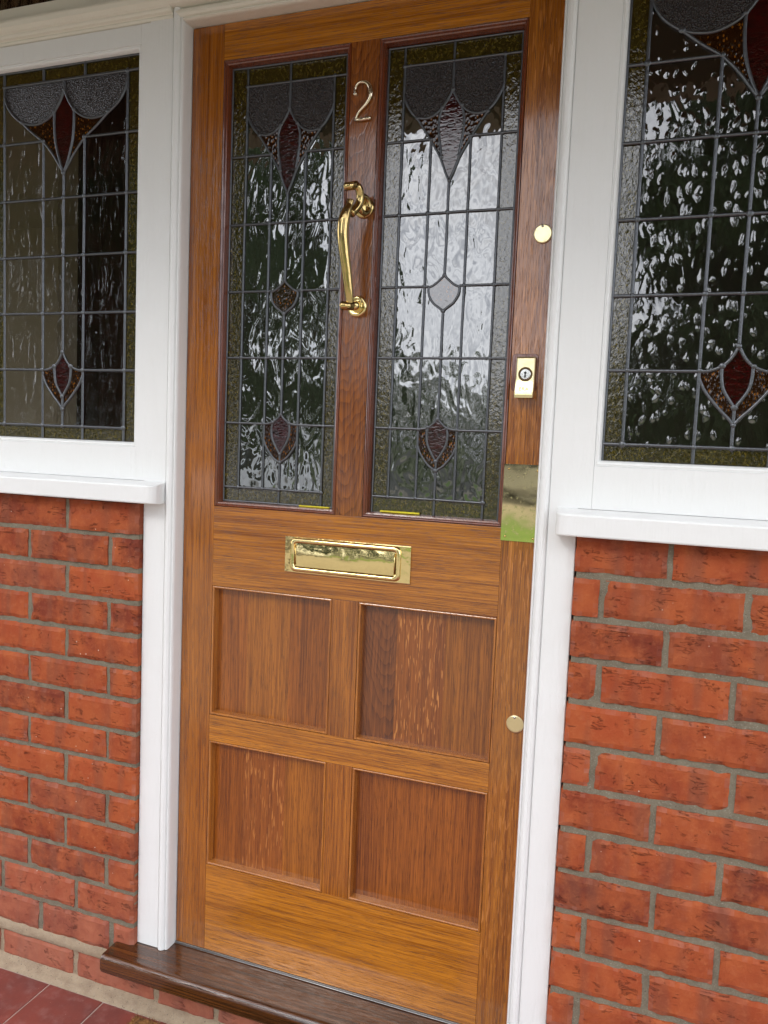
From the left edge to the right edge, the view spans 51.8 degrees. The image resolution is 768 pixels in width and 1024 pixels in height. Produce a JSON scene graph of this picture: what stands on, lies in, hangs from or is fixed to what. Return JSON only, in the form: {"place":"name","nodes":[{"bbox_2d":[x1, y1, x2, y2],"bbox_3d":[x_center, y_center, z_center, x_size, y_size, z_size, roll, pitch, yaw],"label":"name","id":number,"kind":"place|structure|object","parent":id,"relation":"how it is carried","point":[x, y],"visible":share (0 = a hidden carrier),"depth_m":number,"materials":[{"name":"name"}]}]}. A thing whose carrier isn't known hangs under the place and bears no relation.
{"place":"outdoors","nodes":[
{"label":"outdoors","id":0,"kind":"place"},
{"label":"ground","id":1,"kind":"structure","parent":0,"visible":0},
{"bbox_2d":[0,968,166,1023],"bbox_3d":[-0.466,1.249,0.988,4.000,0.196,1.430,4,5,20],"label":"porch floor","id":2,"kind":"structure","parent":1,"relation":"on","point":[24,999],"depth_m":1.72,"materials":[{"name":"tile"}]},
{"bbox_2d":[126,1013,163,1023],"bbox_3d":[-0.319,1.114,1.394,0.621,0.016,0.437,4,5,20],"label":"doormat","id":3,"kind":"object","parent":2,"relation":"on","point":[136,1019],"visible":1,"depth_m":1.68,"materials":[{"name":"brown wicker"}]},
{"bbox_2d":[1,1,610,510],"bbox_3d":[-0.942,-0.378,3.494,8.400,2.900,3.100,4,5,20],"label":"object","id":4,"kind":"structure","parent":1,"relation":"on","point":[105,273],"depth_m":4.30,"materials":[{"name":"glass"}]},
{"bbox_2d":[0,493,261,1023],"bbox_3d":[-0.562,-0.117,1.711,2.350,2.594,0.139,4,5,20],"label":"brick wall","id":5,"kind":"structure","parent":4,"relation":"attached to","point":[71,582],"depth_m":1.76,"materials":[{"name":"red brick"}]},
{"bbox_2d":[0,22,164,503],"bbox_3d":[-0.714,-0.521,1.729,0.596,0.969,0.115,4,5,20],"label":"side window","id":6,"kind":"structure","parent":5,"relation":"attached to","point":[60,99],"depth_m":1.69,"materials":[{"name":"white paint"}]},
{"bbox_2d":[0,0,223,47],"bbox_3d":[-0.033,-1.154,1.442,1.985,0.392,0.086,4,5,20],"label":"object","id":7,"kind":"structure","parent":6,"relation":"on","point":[24,22],"depth_m":1.64,"materials":[{"name":"beige paint"}]},
{"bbox_2d":[100,0,602,1023],"bbox_3d":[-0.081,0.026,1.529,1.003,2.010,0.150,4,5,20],"label":"door frame","id":8,"kind":"object","parent":5,"relation":"attached to","point":[158,956],"visible":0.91,"depth_m":1.58,"materials":[{"name":"white paint"}]},
{"bbox_2d":[176,0,564,1023],"bbox_3d":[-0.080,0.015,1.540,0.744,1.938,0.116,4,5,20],"label":"front door","id":9,"kind":"structure","parent":8,"relation":"attached to","point":[372,214],"depth_m":1.55,"materials":[{"name":"brown wood"}]},
{"bbox_2d":[546,537,767,1023],"bbox_3d":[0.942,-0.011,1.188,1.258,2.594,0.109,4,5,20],"label":"brick wall","id":10,"kind":"structure","parent":4,"relation":"attached to","point":[661,900],"depth_m":1.34,"materials":[{"name":"red brick"}]},
{"bbox_2d":[555,0,767,550],"bbox_3d":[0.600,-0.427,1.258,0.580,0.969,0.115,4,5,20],"label":"side window","id":11,"kind":"structure","parent":10,"relation":"attached to","point":[670,446],"depth_m":1.30,"materials":[{"name":"white paint"}]}
]}

